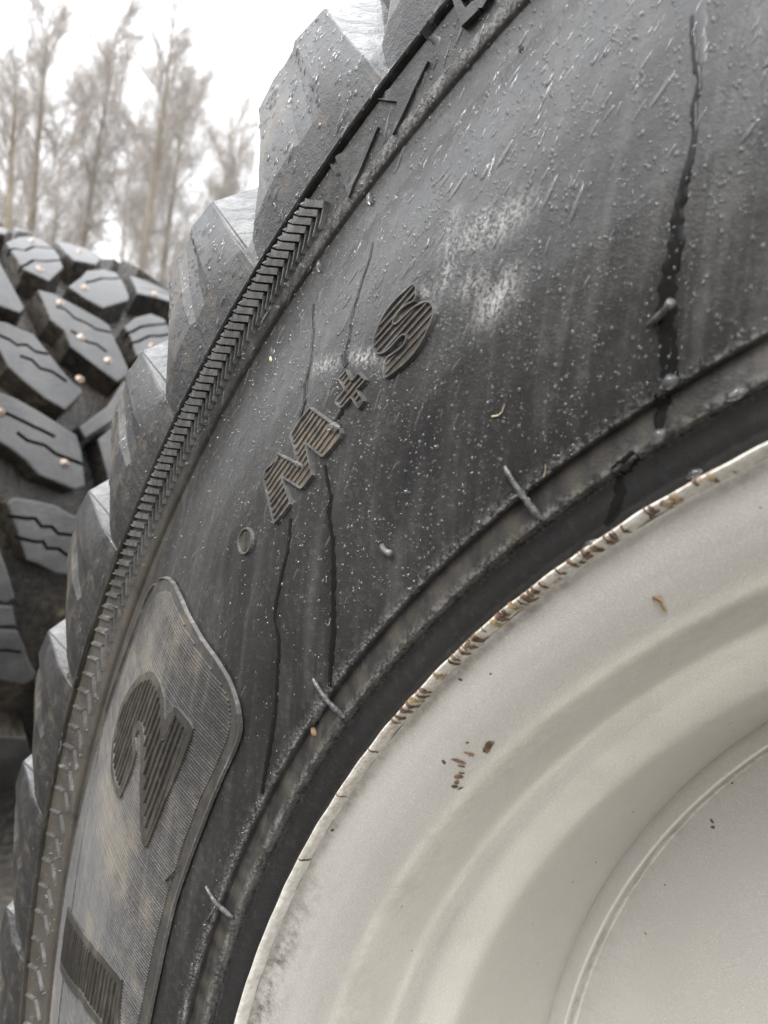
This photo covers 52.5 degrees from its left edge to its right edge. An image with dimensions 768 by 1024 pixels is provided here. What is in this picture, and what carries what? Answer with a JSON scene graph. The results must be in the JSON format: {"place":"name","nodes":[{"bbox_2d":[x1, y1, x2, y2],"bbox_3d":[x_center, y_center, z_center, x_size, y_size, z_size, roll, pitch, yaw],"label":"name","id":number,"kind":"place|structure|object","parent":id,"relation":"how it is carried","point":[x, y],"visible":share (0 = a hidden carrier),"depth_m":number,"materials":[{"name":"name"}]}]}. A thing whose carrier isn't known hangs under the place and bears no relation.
{"place":"outdoors","nodes":[
{"label":"outdoors","id":0,"kind":"place"},
{"bbox_2d":[0,787,15,970],"bbox_3d":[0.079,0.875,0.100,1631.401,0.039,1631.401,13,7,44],"label":"ground","id":1,"kind":"structure","parent":0,"point":[7,805],"depth_m":1.49,"materials":[{"name":"grey"}]},
{"bbox_2d":[0,16,79,237],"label":"bare tree","id":2,"kind":"object","parent":1,"relation":"on","point":[7,220],"visible":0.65,"depth_m":28.36,"materials":[{"name":"grey plant"}]},
{"bbox_2d":[0,89,120,257],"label":"bare tree","id":3,"kind":"object","parent":1,"relation":"on","point":[41,172],"visible":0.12,"depth_m":40.61,"materials":[{"name":"grey plant"}]},
{"bbox_2d":[0,0,139,245],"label":"bare tree","id":4,"kind":"object","parent":1,"relation":"on","point":[42,68],"visible":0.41,"depth_m":32.81,"materials":[{"name":"grey plant"}]},
{"bbox_2d":[0,223,169,789],"bbox_3d":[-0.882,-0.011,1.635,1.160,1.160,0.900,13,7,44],"label":"studded wheel","id":5,"kind":"object","parent":1,"relation":"on","point":[81,328],"visible":0.55,"depth_m":1.27,"materials":[{"name":"rubber"}]},
{"bbox_2d":[19,0,209,258],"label":"bare tree","id":6,"kind":"object","parent":1,"relation":"on","point":[109,59],"visible":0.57,"depth_m":31.53,"materials":[{"name":"grey plant"}]},
{"bbox_2d":[41,90,192,274],"bbox_3d":[-12.875,-12.952,39.550,9.429,17.074,7.672,10,5,18],"label":"bare tree","id":7,"kind":"object","parent":1,"relation":"on","point":[112,197],"visible":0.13,"depth_m":39.08,"materials":[{"name":"grey plant"}]},
{"bbox_2d":[63,0,235,286],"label":"bare tree","id":8,"kind":"object","parent":1,"relation":"on","point":[144,263],"visible":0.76,"depth_m":30.78,"materials":[{"name":"grey plant"}]},
{"bbox_2d":[102,44,233,287],"bbox_3d":[-9.519,-12.275,34.543,6.496,17.578,7.390,7,5,-19],"label":"bare tree","id":9,"kind":"object","parent":1,"relation":"on","point":[169,220],"visible":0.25,"depth_m":33.92,"materials":[{"name":"grey plant"}]},
{"bbox_2d":[119,40,271,279],"bbox_3d":[-8.490,-13.445,38.671,8.684,19.515,9.496,11,5,24],"label":"bare tree","id":10,"kind":"object","parent":1,"relation":"on","point":[233,162],"visible":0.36,"depth_m":37.66,"materials":[{"name":"grey plant"}]},
{"bbox_2d":[155,100,259,269],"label":"bare tree","id":11,"kind":"object","parent":1,"relation":"on","point":[252,168],"visible":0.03,"depth_m":40.84,"materials":[{"name":"grey plant"}]},
{"bbox_2d":[0,0,767,1023],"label":"lugged wheel","id":12,"kind":"object","parent":1,"relation":"on","point":[520,776],"visible":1,"depth_m":0.24,"materials":[{"name":"rubber"}]},
{"bbox_2d":[165,866,178,881],"bbox_3d":[-0.075,0.129,0.277,0.007,0.010,0.001,13,7,44],"label":"twig","id":13,"kind":"object","parent":12,"relation":"on","point":[168,877],"visible":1,"depth_m":0.28,"materials":[{"name":"wood"}]},
{"bbox_2d":[260,518,292,793],"bbox_3d":[-0.034,0.047,0.247,0.006,0.091,0.006,13,7,44],"label":"water trail","id":14,"kind":"object","parent":12,"relation":"on","point":[271,736],"visible":1,"depth_m":0.24,"materials":[{"name":"black liquid"}]},
{"bbox_2d":[298,303,314,420],"bbox_3d":[-0.025,-0.049,0.254,0.017,0.040,0.012,13,7,44],"label":"water trail","id":15,"kind":"object","parent":12,"relation":"on","point":[305,388],"visible":1,"depth_m":0.25,"materials":[{"name":"black liquid"}]},
{"bbox_2d":[310,727,315,736],"bbox_3d":[-0.022,0.068,0.242,0.003,0.003,0.001,13,7,44],"label":"seed","id":16,"kind":"object","parent":12,"relation":"on","point":[313,731],"visible":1,"depth_m":0.24,"materials":[{"name":"beige plant"}]},
{"bbox_2d":[324,464,336,686],"bbox_3d":[-0.017,0.019,0.232,0.014,0.066,0.006,13,7,44],"label":"water trail","id":17,"kind":"object","parent":12,"relation":"on","point":[333,628],"visible":1,"depth_m":0.23,"materials":[{"name":"black liquid"}]},
{"bbox_2d":[326,422,341,430],"bbox_3d":[-0.015,-0.025,0.230,0.007,0.003,0.003,13,7,44],"label":"water bead","id":18,"kind":"object","parent":12,"relation":"on","point":[330,424],"visible":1,"depth_m":0.23,"materials":[{"name":"liquid"}]},
{"bbox_2d":[334,408,343,425],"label":"water trail","id":19,"kind":"object","parent":12,"relation":"on","point":[339,414],"visible":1,"depth_m":0.23,"materials":[{"name":"grey liquid"}]},
{"bbox_2d":[341,242,373,366],"bbox_3d":[-0.007,-0.062,0.234,0.007,0.040,0.009,13,7,44],"label":"water trail","id":20,"kind":"object","parent":12,"relation":"on","point":[345,361],"visible":1,"depth_m":0.23,"materials":[{"name":"black liquid"}]},
{"bbox_2d":[14,0,767,1020],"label":"rain drops","id":21,"kind":"object","parent":12,"relation":"on","point":[486,94],"visible":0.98,"depth_m":0.25,"materials":[{"name":"liquid"}]},
{"bbox_2d":[422,10,439,69],"bbox_3d":[0.014,-0.139,0.230,0.006,0.017,0.004,13,7,44],"label":"water trail","id":22,"kind":"object","parent":12,"relation":"on","point":[428,32],"visible":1,"depth_m":0.23,"materials":[{"name":"liquid"}]},
{"bbox_2d":[604,450,640,525],"bbox_3d":[0.054,-0.005,0.179,0.008,0.018,0.007,13,7,44],"label":"water trail","id":23,"kind":"object","parent":12,"relation":"on","point":[620,492],"visible":1,"depth_m":0.18,"materials":[{"name":"black liquid"}]},
{"bbox_2d":[646,429,665,444],"bbox_3d":[0.059,-0.016,0.170,0.004,0.004,0.003,13,7,44],"label":"water bead","id":24,"kind":"object","parent":12,"relation":"on","point":[654,431],"visible":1,"depth_m":0.17,"materials":[{"name":"liquid"}]},
{"bbox_2d":[652,596,667,611],"bbox_3d":[0.065,0.022,0.184,0.003,0.004,0.004,13,7,44],"label":"dead leaf","id":25,"kind":"object","parent":12,"relation":"on","point":[658,599],"visible":1,"depth_m":0.18,"materials":[{"name":"brown plant"}]},
{"bbox_2d":[654,394,671,428],"bbox_3d":[0.059,-0.022,0.168,0.003,0.008,0.003,13,7,44],"label":"water trail","id":26,"kind":"object","parent":12,"relation":"on","point":[663,403],"visible":1,"depth_m":0.17,"materials":[{"name":"black liquid"}]},
{"bbox_2d":[660,374,678,389],"bbox_3d":[0.060,-0.027,0.165,0.004,0.004,0.003,13,7,44],"label":"water bead","id":27,"kind":"object","parent":12,"relation":"on","point":[669,388],"visible":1,"depth_m":0.17,"materials":[{"name":"liquid"}]},
{"bbox_2d":[655,14,701,377],"bbox_3d":[0.062,-0.066,0.162,0.011,0.075,0.006,13,7,44],"label":"water trail","id":28,"kind":"object","parent":12,"relation":"on","point":[666,289],"visible":1,"depth_m":0.16,"materials":[{"name":"black liquid"}]},
{"bbox_2d":[686,469,702,479],"bbox_3d":[0.068,-0.008,0.170,0.003,0.003,0.002,13,7,44],"label":"water bead","id":29,"kind":"object","parent":12,"relation":"on","point":[700,473],"visible":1,"depth_m":0.17,"materials":[{"name":"liquid"}]},
{"bbox_2d":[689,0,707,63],"bbox_3d":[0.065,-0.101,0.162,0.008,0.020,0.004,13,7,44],"label":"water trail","id":30,"kind":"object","parent":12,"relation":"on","point":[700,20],"visible":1,"depth_m":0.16,"materials":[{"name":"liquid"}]},
{"bbox_2d":[724,387,747,401],"bbox_3d":[0.071,-0.024,0.158,0.004,0.003,0.003,13,7,44],"label":"water bead","id":31,"kind":"object","parent":12,"relation":"on","point":[739,397],"visible":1,"depth_m":0.16,"materials":[{"name":"liquid"}]},
{"bbox_2d":[0,0,371,283],"label":"sky","id":32,"kind":"structure","parent":0,"point":[260,31],"materials":[{"name":"white"}]}
]}

